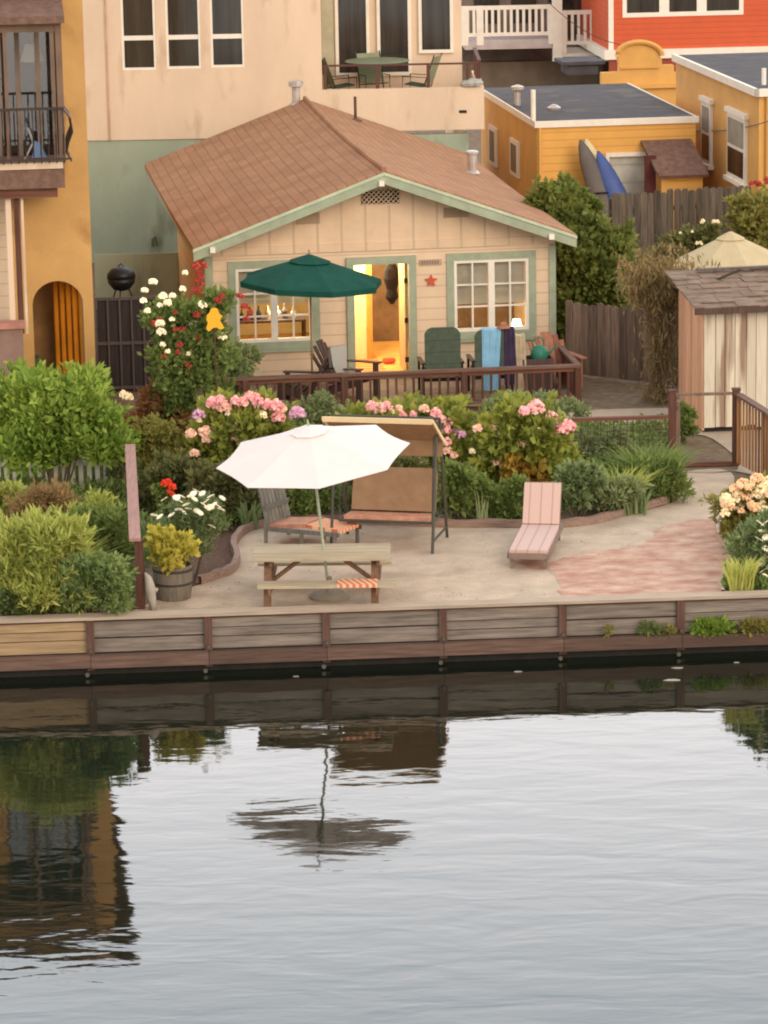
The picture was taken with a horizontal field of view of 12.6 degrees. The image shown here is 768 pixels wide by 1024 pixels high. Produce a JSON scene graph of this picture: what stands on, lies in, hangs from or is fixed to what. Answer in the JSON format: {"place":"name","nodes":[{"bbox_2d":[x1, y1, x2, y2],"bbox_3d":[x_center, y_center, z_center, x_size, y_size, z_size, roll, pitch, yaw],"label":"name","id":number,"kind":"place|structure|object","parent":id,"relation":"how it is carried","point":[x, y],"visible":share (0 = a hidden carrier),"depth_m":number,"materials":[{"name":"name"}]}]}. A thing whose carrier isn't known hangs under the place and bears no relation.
{"place":"outdoors","nodes":[
{"label":"outdoors","id":0,"kind":"place"},
{"bbox_2d":[0,0,95,379],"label":"apartment house","id":1,"kind":"structure","parent":0,"point":[46,299],"depth_m":56.67,"materials":[{"name":"paint"}]},
{"bbox_2d":[0,199,9,320],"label":"terrace window","id":2,"kind":"structure","parent":1,"relation":"in","point":[4,285],"depth_m":56.80,"materials":[{"name":"beige"}]},
{"bbox_2d":[0,32,42,155],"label":"balcony window","id":3,"kind":"structure","parent":1,"relation":"in","point":[36,34],"depth_m":56.29,"materials":[{"name":"grey glass"}]},
{"bbox_2d":[14,88,58,154],"bbox_3d":[-5.667,-6.414,57.108,0.760,1.040,0.640,-3,13,-7],"label":"armchair","id":4,"kind":"object","parent":1,"relation":"on","point":[27,98],"visible":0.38,"depth_m":57.20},
{"bbox_2d":[97,298,164,378],"bbox_3d":[-4.444,-3.056,61.654,1.150,1.308,1.200,-1,13,0],"label":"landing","id":5,"kind":"object","parent":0,"point":[157,334],"depth_m":61.08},
{"bbox_2d":[107,263,135,296],"bbox_3d":[-4.616,-4.006,61.229,0.510,0.749,0.514,-1,13,0],"label":"kettle barbecue","id":6,"kind":"object","parent":5,"relation":"on","point":[120,278],"visible":0.93,"depth_m":61.04,"materials":[{"name":"black metal"}]},
{"bbox_2d":[0,129,762,615],"bbox_3d":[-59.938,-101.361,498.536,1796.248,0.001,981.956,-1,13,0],"label":"ground","id":7,"kind":"structure","parent":0,"point":[598,393],"depth_m":58.74,"materials":[{"name":"soil"}]},
{"bbox_2d":[0,586,36,615],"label":"shrub","id":8,"kind":"object","parent":7,"relation":"on","point":[8,604],"visible":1,"depth_m":44.84,"materials":[{"name":"green plant"}]},
{"bbox_2d":[2,474,83,520],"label":"shrub","id":9,"kind":"object","parent":7,"relation":"on","point":[45,496],"visible":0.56,"depth_m":48.65,"materials":[{"name":"plant"}]},
{"bbox_2d":[0,503,101,614],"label":"shrub","id":10,"kind":"object","parent":7,"relation":"on","point":[35,530],"visible":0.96,"depth_m":44.83,"materials":[{"name":"green plant"}]},
{"bbox_2d":[0,456,111,486],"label":"picket fence","id":11,"kind":"object","parent":7,"relation":"on","point":[80,462],"visible":0.28,"depth_m":52.62,"materials":[{"name":"white paint"}]},
{"bbox_2d":[0,453,138,614],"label":"ground cover","id":12,"kind":"object","parent":7,"relation":"on","point":[113,486],"visible":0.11,"depth_m":52.03,"materials":[{"name":"green plant"}]},
{"bbox_2d":[0,355,148,487],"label":"shrub","id":13,"kind":"object","parent":7,"relation":"on","point":[45,420],"visible":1,"depth_m":51.69,"materials":[{"name":"green plant"}]},
{"bbox_2d":[42,548,139,615],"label":"shrub","id":14,"kind":"object","parent":7,"relation":"on","point":[108,577],"visible":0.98,"depth_m":44.76,"materials":[{"name":"green plant"}]},
{"bbox_2d":[55,498,134,563],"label":"shrub","id":15,"kind":"object","parent":7,"relation":"on","point":[115,525],"visible":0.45,"depth_m":46.92,"materials":[{"name":"green plant"}]},
{"bbox_2d":[94,296,157,391],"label":"metal gate","id":16,"kind":"structure","parent":7,"relation":"on","point":[122,337],"depth_m":60.16,"materials":[{"name":"metal"}]},
{"bbox_2d":[125,444,144,608],"bbox_3d":[-3.468,0.131,48.415,0.182,0.967,6.188,-2,13,-4],"label":"side rail fence","id":17,"kind":"object","parent":7,"relation":"on","point":[133,500],"visible":1,"depth_m":46.32,"materials":[{"name":"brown wood"}]},
{"bbox_2d":[94,253,178,306],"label":"garden wall","id":18,"kind":"structure","parent":7,"relation":"on","point":[162,269],"depth_m":66.64,"materials":[{"name":"green paint"}]},
{"bbox_2d":[119,376,199,431],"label":"shrub","id":19,"kind":"object","parent":7,"relation":"on","point":[145,399],"visible":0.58,"depth_m":54.92,"materials":[{"name":"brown plant"}]},
{"bbox_2d":[129,411,202,470],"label":"shrub","id":20,"kind":"object","parent":7,"relation":"on","point":[165,434],"visible":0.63,"depth_m":52.41,"materials":[{"name":"green plant"}]},
{"bbox_2d":[149,478,184,514],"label":"geranium","id":21,"kind":"object","parent":7,"relation":"on","point":[161,490],"visible":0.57,"depth_m":50.04,"materials":[{"name":"green plant"}]},
{"bbox_2d":[137,448,213,509],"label":"shrub","id":22,"kind":"object","parent":7,"relation":"on","point":[165,465],"visible":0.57,"depth_m":50.63,"materials":[{"name":"green plant"}]},
{"bbox_2d":[136,261,253,432],"bbox_3d":[-3.010,-2.467,54.916,1.762,3.128,1.356,-4,13,-12],"label":"shrub","id":23,"kind":"object","parent":7,"relation":"on","point":[186,348],"visible":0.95,"depth_m":54.62,"materials":[{"name":"green plant"}]},
{"bbox_2d":[182,511,263,585],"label":"bark mulch","id":24,"kind":"object","parent":7,"relation":"on","point":[221,556],"visible":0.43,"depth_m":48.41,"materials":[{"name":"soil"}]},
{"bbox_2d":[143,489,230,577],"bbox_3d":[-2.681,0.261,47.037,1.230,1.315,0.887,-1,13,0],"label":"daisy plant","id":25,"kind":"object","parent":24,"relation":"on","point":[196,517],"visible":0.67,"depth_m":46.85,"materials":[{"name":"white plant"}]},
{"bbox_2d":[180,459,261,522],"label":"shrub","id":26,"kind":"object","parent":24,"relation":"on","point":[217,483],"visible":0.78,"depth_m":50.15,"materials":[{"name":"green plant"}]},
{"bbox_2d":[201,336,264,394],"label":"shrub","id":27,"kind":"object","parent":7,"relation":"on","point":[245,366],"visible":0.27,"depth_m":57.95,"materials":[{"name":"green plant"}]},
{"bbox_2d":[180,386,305,464],"bbox_3d":[-2.099,-1.119,52.473,1.960,1.570,1.756,-1,13,0],"label":"hydrangea","id":28,"kind":"object","parent":7,"relation":"on","point":[223,424],"visible":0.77,"depth_m":52.01,"materials":[{"name":"pink plant"}]},
{"bbox_2d":[82,0,483,262],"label":"apartment block","id":29,"kind":"structure","parent":7,"relation":"on","point":[164,77],"depth_m":73.95,"materials":[{"name":"beige paint"}]},
{"bbox_2d":[120,0,155,69],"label":"window","id":30,"kind":"structure","parent":29,"relation":"in","point":[137,16],"depth_m":73.65,"materials":[{"name":"glass"}]},
{"bbox_2d":[165,0,200,68],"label":"window","id":31,"kind":"structure","parent":29,"relation":"in","point":[183,43],"depth_m":73.65,"materials":[{"name":"glass"}]},
{"bbox_2d":[210,0,244,66],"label":"window","id":32,"kind":"structure","parent":29,"relation":"in","point":[226,16],"depth_m":73.65,"materials":[{"name":"glass"}]},
{"bbox_2d":[335,0,369,76],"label":"window","id":33,"kind":"structure","parent":29,"relation":"in","point":[352,34],"depth_m":75.49,"materials":[{"name":"glass"}]},
{"bbox_2d":[355,50,389,87],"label":"patio chair","id":34,"kind":"object","parent":29,"relation":"on","point":[366,74],"visible":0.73,"depth_m":75.35,"materials":[{"name":"green fabric"}]},
{"bbox_2d":[376,0,411,75],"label":"window","id":35,"kind":"structure","parent":29,"relation":"in","point":[393,16],"depth_m":75.50,"materials":[{"name":"glass"}]},
{"bbox_2d":[418,0,453,52],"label":"window","id":36,"kind":"structure","parent":29,"relation":"in","point":[435,17],"depth_m":75.49,"materials":[{"name":"glass"}]},
{"bbox_2d":[285,484,342,516],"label":"shrub","id":37,"kind":"object","parent":7,"relation":"on","point":[303,501],"visible":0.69,"depth_m":50.23,"materials":[{"name":"green plant"}]},
{"bbox_2d":[286,388,349,425],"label":"shrub","id":38,"kind":"object","parent":7,"relation":"on","point":[319,405],"visible":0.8,"depth_m":56.59,"materials":[{"name":"green plant"}]},
{"bbox_2d":[145,80,576,383],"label":"cottage","id":39,"kind":"structure","parent":7,"relation":"on","point":[297,177],"depth_m":61.06,"materials":[{"name":"beige"}]},
{"bbox_2d":[228,260,319,352],"bbox_3d":[-1.913,-3.590,60.600,1.666,1.613,0.225,-3,13,-7],"label":"window","id":40,"kind":"structure","parent":39,"relation":"in","point":[237,271],"depth_m":60.62,"materials":[{"name":"white paint"}]},
{"bbox_2d":[398,263,408,369],"bbox_3d":[0.343,-3.497,61.468,0.058,1.962,0.820,-3,13,-7],"label":"door","id":41,"kind":"structure","parent":39,"relation":"in","point":[402,268],"depth_m":61.34,"materials":[{"name":"beige paint"}]},
{"bbox_2d":[446,250,536,342],"bbox_3d":[1.876,-3.789,61.092,1.665,1.574,0.225,-3,13,-7],"label":"window","id":42,"kind":"structure","parent":39,"relation":"in","point":[470,276],"depth_m":61.08,"materials":[{"name":"white paint"}]},
{"bbox_2d":[0,590,767,677],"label":"bulkhead","id":43,"kind":"object","parent":7,"relation":"on","point":[206,640],"visible":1,"depth_m":45.04,"materials":[{"name":"brown wood"}]},
{"bbox_2d":[687,614,737,638],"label":"plant","id":44,"kind":"object","parent":43,"relation":"attached to","point":[722,625],"visible":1,"depth_m":45.24,"materials":[{"name":"green plant"}]},
{"bbox_2d":[338,455,437,512],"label":"shrub","id":45,"kind":"object","parent":7,"relation":"on","point":[406,461],"visible":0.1,"depth_m":50.15,"materials":[{"name":"green plant"}]},
{"bbox_2d":[225,343,581,414],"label":"deck","id":46,"kind":"structure","parent":7,"relation":"on","point":[567,378],"depth_m":58.15,"materials":[{"name":"brown wood"}]},
{"bbox_2d":[277,356,328,401],"bbox_3d":[-1.357,-2.219,58.525,0.824,0.798,0.710,2,13,12],"label":"adirondack chair","id":47,"kind":"object","parent":46,"relation":"on","point":[305,388],"visible":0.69,"depth_m":58.43,"materials":[{"name":"brown wood"}]},
{"bbox_2d":[240,249,381,384],"bbox_3d":[-1.207,-3.146,58.576,2.359,2.563,2.356,-1,13,0],"label":"deck umbrella","id":48,"kind":"object","parent":46,"relation":"on","point":[309,275],"visible":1,"depth_m":57.83,"materials":[{"name":"green fabric"}]},
{"bbox_2d":[310,339,382,402],"bbox_3d":[-0.654,-2.405,58.891,1.000,0.972,0.840,5,14,25],"label":"adirondack chair","id":49,"kind":"object","parent":46,"relation":"on","point":[323,348],"visible":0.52,"depth_m":58.89,"materials":[{"name":"brown wood"}]},
{"bbox_2d":[416,327,463,395],"bbox_3d":[0.954,-2.567,58.878,0.730,1.225,0.680,-2,13,-6],"label":"patio chair","id":50,"kind":"object","parent":46,"relation":"on","point":[442,347],"visible":0.68,"depth_m":58.50,"materials":[{"name":"green"}]},
{"bbox_2d":[466,329,512,396],"bbox_3d":[1.797,-2.580,59.029,0.730,1.152,0.680,-2,13,-6],"label":"patio chair","id":51,"kind":"object","parent":46,"relation":"on","point":[477,361],"visible":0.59,"depth_m":58.66,"materials":[{"name":"green fabric"}]},
{"bbox_2d":[481,327,500,390],"bbox_3d":[1.828,-2.586,58.718,0.360,1.082,0.147,-2,13,-6],"label":"towel","id":52,"kind":"object","parent":51,"relation":"hanging from","point":[491,339],"visible":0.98,"depth_m":58.63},
{"bbox_2d":[504,326,516,384],"bbox_3d":[2.130,-2.639,58.742,0.221,1.002,0.147,-2,13,-6],"label":"towel","id":53,"kind":"object","parent":51,"relation":"hanging from","point":[509,349],"visible":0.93,"depth_m":58.67,"materials":[{"name":"purple fabric"}]},
{"bbox_2d":[522,355,553,395],"bbox_3d":[2.579,-2.318,59.017,0.540,0.620,0.400,-2,13,-6],"label":"crate","id":54,"kind":"object","parent":46,"relation":"on","point":[549,360],"visible":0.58,"depth_m":58.83,"materials":[{"name":"brown wood"}]},
{"bbox_2d":[528,331,586,387],"bbox_3d":[2.949,-2.592,59.643,0.768,0.876,0.902,-6,14,-20],"label":"adirondack chair","id":55,"kind":"object","parent":46,"relation":"on","point":[555,354],"visible":0.29,"depth_m":59.90,"materials":[{"name":"brown wood"}]},
{"bbox_2d":[131,413,684,569],"bbox_3d":[0.293,-0.389,52.135,8.762,0.470,9.510,-1,13,0],"label":"ground cover","id":56,"kind":"object","parent":7,"relation":"on","point":[234,518],"visible":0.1,"depth_m":53.54,"materials":[{"name":"green plant"}]},
{"bbox_2d":[335,390,483,467],"bbox_3d":[0.382,-1.066,52.056,2.218,1.552,1.618,-1,13,0],"label":"hydrangea","id":57,"kind":"object","parent":7,"relation":"on","point":[455,418],"visible":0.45,"depth_m":51.68,"materials":[{"name":"pink plant"}]},
{"bbox_2d":[437,456,491,519],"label":"shrub","id":58,"kind":"object","parent":7,"relation":"on","point":[463,481],"visible":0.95,"depth_m":49.94,"materials":[{"name":"green plant"}]},
{"bbox_2d":[478,471,529,518],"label":"shrub","id":59,"kind":"object","parent":7,"relation":"on","point":[505,500],"visible":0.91,"depth_m":49.96,"materials":[{"name":"green plant"}]},
{"bbox_2d":[464,389,589,482],"bbox_3d":[2.108,-1.024,51.639,1.894,1.612,1.821,-1,13,0],"label":"hydrangea","id":60,"kind":"object","parent":7,"relation":"on","point":[528,436],"visible":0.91,"depth_m":51.18,"materials":[{"name":"green plant"}]},
{"bbox_2d":[461,0,608,87],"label":"porch building","id":61,"kind":"structure","parent":7,"relation":"on","point":[524,43],"depth_m":103.13,"materials":[{"name":"white paint"}]},
{"bbox_2d":[479,388,591,422],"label":"shrub","id":62,"kind":"object","parent":7,"relation":"on","point":[580,409],"visible":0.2,"depth_m":56.12,"materials":[{"name":"green plant"}]},
{"bbox_2d":[520,171,611,339],"bbox_3d":[3.375,-4.732,64.270,2.130,3.171,1.824,-10,16,-35],"label":"tree","id":63,"kind":"object","parent":7,"relation":"on","point":[563,193],"visible":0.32,"depth_m":63.79,"materials":[{"name":"green plant"}]},
{"bbox_2d":[464,415,668,460],"bbox_3d":[2.653,-1.046,53.435,3.454,0.808,0.100,-1,13,-2],"label":"post and rail fence","id":64,"kind":"object","parent":7,"relation":"on","point":[617,418],"visible":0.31,"depth_m":53.40,"materials":[{"name":"brown wood"}]},
{"bbox_2d":[550,457,609,517],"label":"shrub","id":65,"kind":"object","parent":7,"relation":"on","point":[584,484],"visible":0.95,"depth_m":50.00,"materials":[{"name":"green plant"}]},
{"bbox_2d":[578,140,608,216],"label":"kayak","id":66,"kind":"object","parent":7,"relation":"on","point":[591,173],"visible":0.59,"depth_m":75.78,"materials":[{"name":"grey plastic"}]},
{"bbox_2d":[555,208,650,338],"bbox_3d":[3.848,-4.294,63.594,2.084,2.606,1.827,-1,13,0],"label":"tree","id":67,"kind":"object","parent":7,"relation":"on","point":[586,268],"visible":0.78,"depth_m":63.25,"materials":[{"name":"green plant"}]},
{"bbox_2d":[574,424,632,465],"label":"shrub","id":68,"kind":"object","parent":7,"relation":"on","point":[586,439],"visible":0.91,"depth_m":53.55,"materials":[{"name":"green plant"}]},
{"bbox_2d":[596,151,633,231],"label":"kayak","id":69,"kind":"object","parent":7,"relation":"on","point":[612,182],"visible":0.41,"depth_m":75.79,"materials":[{"name":"blue plastic"}]},
{"bbox_2d":[587,472,654,511],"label":"shrub","id":70,"kind":"object","parent":7,"relation":"on","point":[616,492],"visible":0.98,"depth_m":50.30,"materials":[{"name":"green plant"}]},
{"bbox_2d":[565,300,678,384],"bbox_3d":[4.360,-2.921,60.324,2.829,1.329,0.180,9,16,36],"label":"board fence","id":71,"kind":"object","parent":7,"relation":"on","point":[607,354],"visible":0.55,"depth_m":60.56,"materials":[{"name":"wood"}]},
{"bbox_2d":[600,39,675,105],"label":"storefront parapet","id":72,"kind":"structure","parent":7,"relation":"on","point":[640,65],"depth_m":92.82,"materials":[{"name":"yellow paint"}]},
{"bbox_2d":[590,437,707,496],"bbox_3d":[3.940,-0.598,51.508,1.991,0.749,1.850,-1,13,0],"label":"strappy plant","id":73,"kind":"object","parent":7,"relation":"on","point":[622,462],"visible":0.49,"depth_m":51.61,"materials":[{"name":"green plant"}]},
{"bbox_2d":[626,228,692,310],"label":"shrub","id":74,"kind":"object","parent":7,"relation":"on","point":[662,251],"visible":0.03,"depth_m":65.89,"materials":[{"name":"green plant"}]},
{"bbox_2d":[627,452,696,502],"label":"shrub","id":75,"kind":"object","parent":7,"relation":"on","point":[671,483],"visible":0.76,"depth_m":51.00,"materials":[{"name":"green plant"}]},
{"bbox_2d":[611,233,720,405],"bbox_3d":[4.751,-3.159,58.334,1.953,3.261,0.866,-1,13,0],"label":"climbing vine","id":76,"kind":"object","parent":7,"relation":"on","point":[661,298],"visible":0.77,"depth_m":58.20,"materials":[{"name":"plant"}]},
{"bbox_2d":[576,0,767,71],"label":"red house","id":77,"kind":"structure","parent":7,"relation":"on","point":[680,27],"depth_m":98.71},
{"bbox_2d":[623,0,743,17],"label":"window","id":78,"kind":"structure","parent":77,"relation":"in","point":[631,8],"depth_m":98.57,"materials":[{"name":"glass"}]},
{"bbox_2d":[608,185,750,254],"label":"picket fence","id":79,"kind":"object","parent":7,"relation":"on","point":[664,212],"visible":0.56,"depth_m":69.36,"materials":[{"name":"wood"}]},
{"bbox_2d":[654,218,725,250],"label":"shrub","id":80,"kind":"object","parent":7,"relation":"on","point":[701,235],"visible":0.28,"depth_m":66.20,"materials":[{"name":"green plant"}]},
{"bbox_2d":[680,401,700,443],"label":"shrub","id":81,"kind":"object","parent":7,"relation":"on","point":[689,416],"visible":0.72,"depth_m":55.09,"materials":[{"name":"green plant"}]},
{"bbox_2d":[668,387,740,466],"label":"rail fence","id":82,"kind":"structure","parent":7,"relation":"on","point":[674,418],"depth_m":53.43,"materials":[{"name":"brown wood"}]},
{"bbox_2d":[664,265,767,431],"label":"shed","id":83,"kind":"structure","parent":7,"relation":"on","point":[723,329],"depth_m":55.93,"materials":[{"name":"beige wood"}]},
{"bbox_2d":[672,52,767,197],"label":"yellow cottage","id":84,"kind":"structure","parent":7,"relation":"on","point":[728,92],"depth_m":76.39,"materials":[{"name":"paint"}]},
{"bbox_2d":[698,95,713,169],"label":"sash window","id":85,"kind":"structure","parent":84,"relation":"in","point":[707,103],"depth_m":77.48,"materials":[{"name":"white paint"}]},
{"bbox_2d":[723,106,748,188],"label":"sash window","id":86,"kind":"structure","parent":84,"relation":"in","point":[737,120],"depth_m":74.71,"materials":[{"name":"white paint"}]},
{"bbox_2d":[672,227,767,269],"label":"cream umbrella","id":87,"kind":"object","parent":7,"relation":"on","point":[731,249],"visible":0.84,"depth_m":62.63,"materials":[{"name":"fabric"}]},
{"bbox_2d":[697,470,767,541],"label":"hydrangea","id":88,"kind":"object","parent":7,"relation":"on","point":[742,499],"visible":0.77,"depth_m":47.76,"materials":[{"name":"beige plant"}]},
{"bbox_2d":[715,554,764,590],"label":"grass clump","id":89,"kind":"object","parent":7,"relation":"on","point":[740,578],"visible":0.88,"depth_m":45.60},
{"bbox_2d":[720,506,767,577],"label":"daisy plant","id":90,"kind":"object","parent":7,"relation":"on","point":[750,539],"visible":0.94,"depth_m":46.00,"materials":[{"name":"green plant"}]},
{"bbox_2d":[721,187,767,280],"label":"shrub","id":91,"kind":"object","parent":7,"relation":"on","point":[748,219],"visible":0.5,"depth_m":66.10,"materials":[{"name":"green plant"}]},
{"bbox_2d":[735,393,767,475],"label":"slat fence","id":92,"kind":"object","parent":7,"relation":"on","point":[745,457],"visible":0.88,"depth_m":52.87,"materials":[{"name":"brown wood"}]},
{"bbox_2d":[0,651,767,1023],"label":"water","id":93,"kind":"structure","parent":0,"point":[564,841],"depth_m":37.97,"materials":[{"name":"black liquid"}]},
{"bbox_2d":[133,469,733,622],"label":"patio","id":94,"kind":"structure","parent":0,"point":[422,578],"depth_m":47.76,"materials":[{"name":"concrete"}]},
{"bbox_2d":[152,560,192,601],"bbox_3d":[-2.793,0.911,46.090,0.542,0.460,0.542,-1,13,0],"label":"barrel planter","id":95,"kind":"object","parent":94,"relation":"on","point":[175,585],"visible":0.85,"depth_m":45.89,"materials":[{"name":"brown wood"}]},
{"bbox_2d":[143,523,201,575],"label":"potted shrub","id":96,"kind":"object","parent":95,"relation":"on","point":[170,546],"visible":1,"depth_m":45.84,"materials":[{"name":"yellow plant"}]},
{"bbox_2d":[258,488,361,543],"bbox_3d":[-1.066,-0.058,48.978,1.390,1.000,0.620,7,15,31],"label":"steamer chair","id":97,"kind":"object","parent":94,"relation":"on","point":[274,503],"visible":0.73,"depth_m":49.02,"materials":[{"name":"grey wood"}]},
{"bbox_2d":[216,420,409,601],"bbox_3d":[-0.917,-0.047,45.773,2.501,2.408,2.280,4,14,22],"label":"patio umbrella","id":98,"kind":"object","parent":94,"relation":"on","point":[309,456],"visible":0.99,"depth_m":45.19,"materials":[{"name":"white fabric"}]},
{"bbox_2d":[251,543,396,606],"bbox_3d":[-0.769,0.829,45.913,1.894,0.655,1.520,-1,13,1],"label":"picnic table","id":99,"kind":"object","parent":94,"relation":"on","point":[270,558],"visible":0.94,"depth_m":45.65,"materials":[{"name":"brown wood"}]},
{"bbox_2d":[321,414,448,553],"bbox_3d":[0.047,-0.479,48.672,1.578,1.929,1.166,2,13,13],"label":"garden swing","id":100,"kind":"object","parent":94,"relation":"on","point":[403,489],"visible":0.81,"depth_m":48.79,"materials":[{"name":"beige fabric"}]},
{"bbox_2d":[196,496,668,583],"bbox_3d":[0.324,0.174,49.824,8.014,0.122,2.589,-8,15,-29],"label":"garden edging","id":101,"kind":"object","parent":94,"relation":"on","point":[238,534],"visible":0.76,"depth_m":49.79,"materials":[{"name":"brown wood"}]},
{"bbox_2d":[507,482,563,568],"bbox_3d":[2.097,0.182,48.121,0.575,0.803,1.936,1,13,9],"label":"sun lounger","id":102,"kind":"object","parent":94,"relation":"on","point":[537,537],"visible":1,"depth_m":48.73,"materials":[{"name":"fabric"}]},
{"bbox_2d":[514,518,728,596],"bbox_3d":[3.252,0.663,47.722,3.074,0.001,4.914,-1,13,0],"label":"red gravel patch","id":103,"kind":"object","parent":94,"relation":"on","point":[646,576],"visible":0.78,"depth_m":47.39,"materials":[{"name":"brick"}]},
{"bbox_2d":[481,56,698,207],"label":"yellow house","id":104,"kind":"structure","parent":0,"point":[528,133],"depth_m":77.55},
{"bbox_2d":[609,156,643,207],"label":"garage door","id":105,"kind":"structure","parent":104,"relation":"in","point":[630,170],"depth_m":76.62,"materials":[{"name":"metal"}]},
{"bbox_2d":[567,408,760,473],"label":"path","id":106,"kind":"structure","parent":0,"point":[724,438],"depth_m":56.20,"materials":[{"name":"concrete"}]},
{"bbox_2d":[640,139,708,241],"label":"garden shed","id":107,"kind":"structure","parent":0,"point":[673,164],"depth_m":75.86,"materials":[{"name":"yellow"}]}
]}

